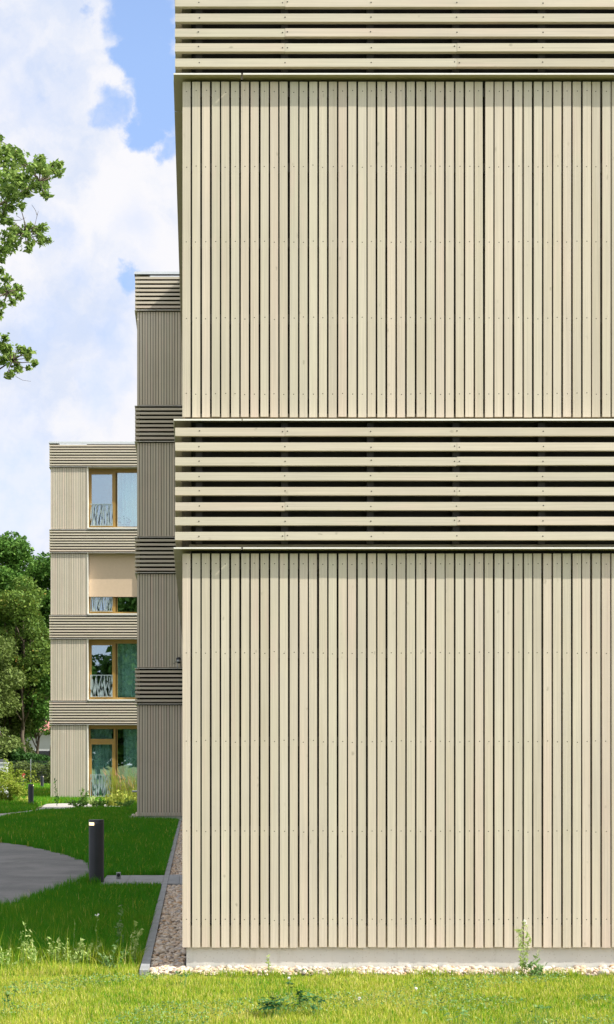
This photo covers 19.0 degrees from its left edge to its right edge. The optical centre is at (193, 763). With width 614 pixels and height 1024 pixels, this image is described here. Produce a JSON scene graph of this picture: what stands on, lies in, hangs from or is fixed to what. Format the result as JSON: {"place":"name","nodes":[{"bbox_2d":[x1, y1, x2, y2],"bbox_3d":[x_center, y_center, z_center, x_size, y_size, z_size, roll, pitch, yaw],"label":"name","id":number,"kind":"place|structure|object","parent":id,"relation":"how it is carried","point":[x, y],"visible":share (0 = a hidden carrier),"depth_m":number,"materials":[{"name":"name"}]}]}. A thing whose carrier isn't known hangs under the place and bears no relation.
{"place":"outdoors","nodes":[
{"label":"outdoors","id":0,"kind":"place"},
{"bbox_2d":[8,782,50,797],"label":"grass","id":1,"kind":"structure","parent":0,"point":[44,790],"depth_m":81.65,"materials":[{"name":"green plant"}]},
{"bbox_2d":[25,722,50,755],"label":"house","id":2,"kind":"structure","parent":0,"point":[44,744],"depth_m":136.00,"materials":[{"name":"paint"}]},
{"bbox_2d":[35,751,48,755],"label":"window","id":3,"kind":"structure","parent":2,"relation":"in","point":[40,752],"depth_m":135.95,"materials":[{"name":"paint"}]},
{"bbox_2d":[0,843,88,903],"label":"asphalt path","id":4,"kind":"structure","parent":0,"point":[23,869],"depth_m":23.35,"materials":[{"name":"grey asphalt"}]},
{"bbox_2d":[0,803,111,815],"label":"garden path","id":5,"kind":"structure","parent":0,"point":[59,805],"depth_m":57.67,"materials":[{"name":"grey concrete"}]},
{"bbox_2d":[54,778,58,804],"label":"wild plant","id":6,"kind":"object","parent":5,"relation":"on","point":[57,801],"visible":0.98,"depth_m":58.48,"materials":[{"name":"green plant"}]},
{"bbox_2d":[79,788,89,805],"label":"wild plant","id":7,"kind":"object","parent":5,"relation":"on","point":[85,799],"visible":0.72,"depth_m":57.04,"materials":[{"name":"green plant"}]},
{"bbox_2d":[87,796,98,806],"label":"wild plant","id":8,"kind":"object","parent":5,"relation":"on","point":[92,799],"visible":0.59,"depth_m":57.40,"materials":[{"name":"green plant"}]},
{"bbox_2d":[102,794,115,805],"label":"wild plant","id":9,"kind":"object","parent":5,"relation":"on","point":[106,798],"visible":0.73,"depth_m":57.44,"materials":[{"name":"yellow plant"}]},
{"bbox_2d":[111,789,126,805],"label":"wild plant","id":10,"kind":"object","parent":5,"relation":"on","point":[120,795],"visible":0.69,"depth_m":57.33,"materials":[{"name":"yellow plant"}]},
{"bbox_2d":[0,795,137,818],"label":"grass","id":11,"kind":"structure","parent":0,"point":[15,806],"depth_m":50.97,"materials":[{"name":"green plant"}]},
{"bbox_2d":[0,900,158,964],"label":"grass","id":12,"kind":"structure","parent":0,"point":[40,923],"depth_m":13.96,"materials":[{"name":"green plant"}]},
{"bbox_2d":[0,0,178,736],"label":"sky","id":13,"kind":"structure","parent":0,"point":[88,85],"materials":[{"name":"blue"}]},
{"bbox_2d":[0,813,179,842],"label":"grass","id":14,"kind":"structure","parent":0,"point":[42,827],"depth_m":36.17,"materials":[{"name":"green plant"}]},
{"bbox_2d":[101,768,122,805],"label":"tall grass","id":15,"kind":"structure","parent":0,"point":[113,788],"depth_m":58.45,"materials":[{"name":"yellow plant"}]},
{"bbox_2d":[149,885,186,974],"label":"gravel","id":16,"kind":"structure","parent":0,"point":[169,949],"depth_m":13.89,"materials":[{"name":"grey gravel"}]},
{"bbox_2d":[0,780,613,1023],"bbox_3d":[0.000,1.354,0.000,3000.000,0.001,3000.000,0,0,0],"label":"ground","id":17,"kind":"structure","parent":0,"point":[39,807],"depth_m":10.64,"materials":[{"name":"green plant"}]},
{"bbox_2d":[0,762,7,794],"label":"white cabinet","id":18,"kind":"object","parent":17,"relation":"on","point":[2,765],"visible":0.2,"depth_m":61.50,"materials":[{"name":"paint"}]},
{"bbox_2d":[2,990,15,1006],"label":"clover clump","id":19,"kind":"object","parent":17,"relation":"on","point":[5,1000],"visible":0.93,"depth_m":10.02,"materials":[{"name":"green plant"}]},
{"bbox_2d":[0,749,24,768],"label":"shrub","id":20,"kind":"object","parent":17,"relation":"on","point":[7,757],"visible":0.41,"depth_m":113.27,"materials":[{"name":"green plant"}]},
{"bbox_2d":[0,946,24,967],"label":"weed","id":21,"kind":"object","parent":17,"relation":"on","point":[8,961],"visible":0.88,"depth_m":11.97,"materials":[{"name":"green plant"}]},
{"bbox_2d":[0,636,26,758],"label":"olive green tree","id":22,"kind":"object","parent":17,"relation":"on","point":[10,684],"visible":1,"depth_m":113.30,"materials":[{"name":"green plant"}]},
{"bbox_2d":[0,758,27,801],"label":"shrub","id":23,"kind":"object","parent":17,"relation":"on","point":[8,785],"visible":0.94,"depth_m":58.34,"materials":[{"name":"green plant"}]},
{"bbox_2d":[0,674,39,753],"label":"olive green tree","id":24,"kind":"object","parent":17,"relation":"on","point":[14,720],"visible":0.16,"depth_m":117.98,"materials":[{"name":"green plant"}]},
{"bbox_2d":[8,747,39,782],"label":"shrub","id":25,"kind":"object","parent":17,"relation":"on","point":[26,755],"visible":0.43,"depth_m":113.17,"materials":[{"name":"green plant"}]},
{"bbox_2d":[0,575,50,752],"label":"tree","id":26,"kind":"object","parent":17,"relation":"on","point":[19,608],"visible":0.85,"depth_m":116.03,"materials":[{"name":"green plant"}]},
{"bbox_2d":[0,531,50,649],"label":"broadleaf tree","id":27,"kind":"object","parent":17,"relation":"on","point":[15,553],"visible":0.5,"depth_m":119.83,"materials":[{"name":"green plant"}]},
{"bbox_2d":[20,922,30,960],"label":"weed","id":28,"kind":"object","parent":17,"relation":"on","point":[24,943],"visible":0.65,"depth_m":12.15,"materials":[{"name":"green plant"}]},
{"bbox_2d":[6,653,49,781],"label":"tree","id":29,"kind":"object","parent":17,"relation":"on","point":[18,736],"visible":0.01,"depth_m":120.26,"materials":[{"name":"green plant"}]},
{"bbox_2d":[8,760,50,783],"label":"hedge","id":30,"kind":"object","parent":17,"relation":"on","point":[40,771],"visible":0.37,"depth_m":109.35,"materials":[{"name":"green plant"}]},
{"bbox_2d":[10,647,51,780],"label":"tree","id":31,"kind":"object","parent":17,"relation":"on","point":[40,708],"visible":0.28,"depth_m":117.35,"materials":[{"name":"green plant"}]},
{"bbox_2d":[28,784,33,803],"bbox_3d":[-5.028,1.040,56.500,0.173,0.827,0.173,0,0,-36],"label":"bollard light","id":32,"kind":"object","parent":17,"relation":"on","point":[30,793],"visible":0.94,"depth_m":56.42,"materials":[{"name":"paint"}]},
{"bbox_2d":[18,938,45,964],"bbox_3d":[-1.077,1.246,12.108,0.147,0.218,0.186,0,0,32],"label":"weed","id":33,"kind":"object","parent":17,"relation":"on","point":[30,953],"visible":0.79,"depth_m":12.08,"materials":[{"name":"green plant"}]},
{"bbox_2d":[0,134,66,380],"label":"oak tree","id":34,"kind":"object","parent":17,"relation":"on","point":[11,193],"visible":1,"depth_m":54.65,"materials":[{"name":"green plant"}]},
{"bbox_2d":[17,551,51,759],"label":"broadleaf tree","id":35,"kind":"object","parent":17,"relation":"on","point":[42,575],"visible":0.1,"depth_m":122.06,"materials":[{"name":"green plant"}]},
{"bbox_2d":[20,753,50,782],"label":"shrub","id":36,"kind":"object","parent":17,"relation":"on","point":[42,759],"visible":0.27,"depth_m":112.97,"materials":[{"name":"green plant"}]},
{"bbox_2d":[40,776,43,786],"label":"bollard light","id":37,"kind":"object","parent":17,"relation":"on","point":[42,781],"visible":0.9,"depth_m":94.92,"materials":[{"name":"paint"}]},
{"bbox_2d":[46,937,70,964],"bbox_3d":[-0.902,1.249,12.185,0.174,0.211,0.184,0,0,-12],"label":"weed","id":38,"kind":"object","parent":17,"relation":"on","point":[57,952],"visible":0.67,"depth_m":12.16,"materials":[{"name":"green plant"}]},
{"bbox_2d":[0,926,142,976],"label":"grass","id":39,"kind":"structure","parent":17,"relation":"on","point":[83,959],"depth_m":11.89,"materials":[{"name":"green plant"}]},
{"bbox_2d":[61,938,85,964],"bbox_3d":[-0.796,1.254,12.108,0.154,0.201,0.183,0,0,37],"label":"weed","id":40,"kind":"object","parent":17,"relation":"on","point":[75,960],"visible":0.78,"depth_m":12.11,"materials":[{"name":"green plant"}]},
{"bbox_2d":[65,798,87,807],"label":"wild plant","id":41,"kind":"object","parent":17,"relation":"on","point":[75,804],"visible":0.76,"depth_m":54.92,"materials":[{"name":"green plant"}]},
{"bbox_2d":[0,864,163,912],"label":"grass","id":42,"kind":"structure","parent":17,"relation":"on","point":[84,889],"depth_m":17.94,"materials":[{"name":"green plant"}]},
{"bbox_2d":[74,938,102,963],"bbox_3d":[-0.710,1.254,12.228,0.198,0.202,0.191,0,0,0],"label":"weed","id":43,"kind":"object","parent":17,"relation":"on","point":[88,948],"visible":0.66,"depth_m":12.21,"materials":[{"name":"green plant"}]},
{"bbox_2d":[10,834,172,874],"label":"grass","id":44,"kind":"structure","parent":17,"relation":"on","point":[132,853],"depth_m":27.17,"materials":[{"name":"green plant"}]},
{"bbox_2d":[49,442,136,797],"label":"timber building","id":45,"kind":"structure","parent":17,"relation":"on","point":[93,633],"depth_m":66.01,"materials":[{"name":"wood"},{"name":"glass"},{"name":"sage cream metal"}]},
{"bbox_2d":[87,725,136,796],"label":"garden door","id":46,"kind":"structure","parent":45,"relation":"in","point":[101,748],"depth_m":66.42,"materials":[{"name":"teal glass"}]},
{"bbox_2d":[87,639,136,700],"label":"window","id":47,"kind":"structure","parent":45,"relation":"in","point":[127,648],"depth_m":66.27,"materials":[{"name":"teal glass"}]},
{"bbox_2d":[87,553,136,614],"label":"window","id":48,"kind":"structure","parent":45,"relation":"in","point":[109,575],"depth_m":66.18,"materials":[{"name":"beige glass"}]},
{"bbox_2d":[87,467,136,528],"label":"window","id":49,"kind":"structure","parent":45,"relation":"in","point":[127,476],"depth_m":66.27,"materials":[{"name":"blue glass"}]},
{"bbox_2d":[119,516,130,526],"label":"potted plant","id":50,"kind":"object","parent":45,"relation":"in","point":[122,525],"visible":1,"depth_m":66.40,"materials":[{"name":"white plant"}]},
{"bbox_2d":[89,819,103,882],"bbox_3d":[-1.090,1.040,20.477,0.173,0.827,0.173,0,0,0],"label":"bollard light","id":51,"kind":"object","parent":17,"relation":"on","point":[96,847],"visible":0.91,"depth_m":20.40,"materials":[{"name":"paint"}]},
{"bbox_2d":[92,798,109,806],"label":"wild plant","id":52,"kind":"object","parent":17,"relation":"on","point":[100,803],"visible":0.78,"depth_m":54.86,"materials":[{"name":"green plant"}]},
{"bbox_2d":[97,945,128,967],"bbox_3d":[-0.539,1.269,11.916,0.206,0.179,0.144,0,0,-36],"label":"weed","id":53,"kind":"object","parent":17,"relation":"on","point":[106,961],"visible":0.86,"depth_m":11.91,"materials":[{"name":"green plant"}]},
{"bbox_2d":[116,904,123,944],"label":"weed","id":54,"kind":"object","parent":17,"relation":"on","point":[119,925],"visible":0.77,"depth_m":12.88,"materials":[{"name":"green plant"}]},
{"bbox_2d":[113,798,134,806],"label":"wild plant","id":55,"kind":"object","parent":17,"relation":"on","point":[127,803],"visible":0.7,"depth_m":54.41,"materials":[{"name":"green plant"}]},
{"bbox_2d":[111,774,136,802],"bbox_3d":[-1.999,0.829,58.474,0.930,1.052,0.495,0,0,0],"label":"tall grass","id":56,"kind":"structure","parent":17,"relation":"on","point":[125,785],"depth_m":58.45,"materials":[{"name":"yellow plant"}]},
{"bbox_2d":[123,792,136,801],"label":"wild plant","id":57,"kind":"object","parent":17,"relation":"on","point":[133,798],"visible":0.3,"depth_m":56.90,"materials":[{"name":"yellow plant"}]},
{"bbox_2d":[129,922,143,961],"bbox_3d":[-0.384,1.200,12.204,0.106,0.309,0.132,0,0,0],"label":"weed","id":58,"kind":"object","parent":17,"relation":"on","point":[135,942],"visible":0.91,"depth_m":12.20,"materials":[{"name":"green plant"}]},
{"bbox_2d":[103,875,181,886],"bbox_3d":[-0.541,1.386,20.935,0.978,0.136,1.630,0,0,0],"label":"paver strip","id":59,"kind":"object","parent":17,"relation":"on","point":[176,880],"visible":0.36,"depth_m":20.94,"materials":[{"name":"concrete"}]},
{"bbox_2d":[116,872,120,878],"bbox_3d":[-0.865,1.302,21.053,0.051,0.105,0.061,0,0,0],"label":"socket post","id":60,"kind":"object","parent":59,"relation":"on","point":[118,875],"visible":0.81,"depth_m":21.03,"materials":[{"name":"grey metal"}]},
{"bbox_2d":[134,272,182,820],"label":"timber building","id":61,"kind":"structure","parent":17,"relation":"on","point":[158,675],"depth_m":43.18,"materials":[{"name":"brown wood"}]},
{"bbox_2d":[173,657,181,668],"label":"camera dome","id":62,"kind":"structure","parent":61,"relation":"attached to","point":[178,659],"depth_m":42.98,"materials":[{"name":"grey metal"}]},
{"bbox_2d":[140,820,180,975],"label":"kerb","id":63,"kind":"structure","parent":17,"relation":"on","point":[145,963],"depth_m":15.72,"materials":[{"name":"concrete"}]},
{"bbox_2d":[173,970,187,987],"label":"clover clump","id":64,"kind":"object","parent":17,"relation":"on","point":[181,975],"visible":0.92,"depth_m":10.98,"materials":[{"name":"green plant"}]},
{"bbox_2d":[256,997,299,1019],"bbox_3d":[0.448,1.295,9.699,0.230,0.120,0.219,0,0,0],"label":"clover clump","id":65,"kind":"object","parent":17,"relation":"on","point":[272,1004],"visible":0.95,"depth_m":9.68,"materials":[{"name":"green plant"}]},
{"bbox_2d":[286,981,293,998],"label":"clover clump","id":66,"kind":"object","parent":17,"relation":"on","point":[290,987],"visible":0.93,"depth_m":10.49,"materials":[{"name":"green plant"}]},
{"bbox_2d":[295,990,312,1008],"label":"clover clump","id":67,"kind":"object","parent":17,"relation":"on","point":[300,997],"visible":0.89,"depth_m":9.96,"materials":[{"name":"green plant"}]},
{"bbox_2d":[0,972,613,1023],"bbox_3d":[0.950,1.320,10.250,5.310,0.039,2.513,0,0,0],"label":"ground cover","id":68,"kind":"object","parent":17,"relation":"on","point":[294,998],"visible":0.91,"depth_m":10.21,"materials":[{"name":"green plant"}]},
{"bbox_2d":[302,996,324,1016],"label":"clover clump","id":69,"kind":"object","parent":17,"relation":"on","point":[313,1006],"visible":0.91,"depth_m":9.73,"materials":[{"name":"green plant"}]},
{"bbox_2d":[149,844,613,974],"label":"gravel bed","id":70,"kind":"object","parent":17,"relation":"on","point":[249,974],"visible":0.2,"depth_m":11.81,"materials":[{"name":"grey gravel"}]},
{"bbox_2d":[170,821,181,874],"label":"gravel","id":71,"kind":"structure","parent":70,"relation":"on","point":[176,868],"depth_m":25.75,"materials":[{"name":"grey gravel"}]},
{"bbox_2d":[174,0,613,968],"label":"timber building","id":72,"kind":"structure","parent":17,"relation":"on","point":[394,502],"depth_m":12.00,"materials":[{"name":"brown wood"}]},
{"bbox_2d":[422,1009,479,1023],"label":"clover clump","id":73,"kind":"object","parent":17,"relation":"on","point":[447,1013],"visible":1,"depth_m":9.18,"materials":[{"name":"green plant"}]},
{"bbox_2d":[515,920,539,976],"bbox_3d":[2.082,1.170,11.613,0.197,0.370,0.224,0,0,-26],"label":"weed","id":74,"kind":"object","parent":17,"relation":"on","point":[522,960],"visible":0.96,"depth_m":11.59,"materials":[{"name":"green plant"}]},
{"bbox_2d":[513,1005,551,1023],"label":"clover clump","id":75,"kind":"object","parent":17,"relation":"on","point":[541,1007],"visible":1,"depth_m":9.35,"materials":[{"name":"green plant"}]},
{"bbox_2d":[522,954,546,976],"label":"weed","id":76,"kind":"object","parent":17,"relation":"on","point":[537,968],"visible":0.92,"depth_m":11.55,"materials":[{"name":"green plant"}]},
{"bbox_2d":[138,964,613,977],"bbox_3d":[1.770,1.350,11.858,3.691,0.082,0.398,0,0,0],"label":"gravel","id":77,"kind":"structure","parent":0,"point":[594,971],"depth_m":11.83,"materials":[{"name":"beige gravel"}]},
{"bbox_2d":[265,954,270,970],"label":"weed","id":78,"kind":"object","parent":77,"relation":"on","point":[268,962],"visible":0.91,"depth_m":11.86,"materials":[{"name":"green plant"}]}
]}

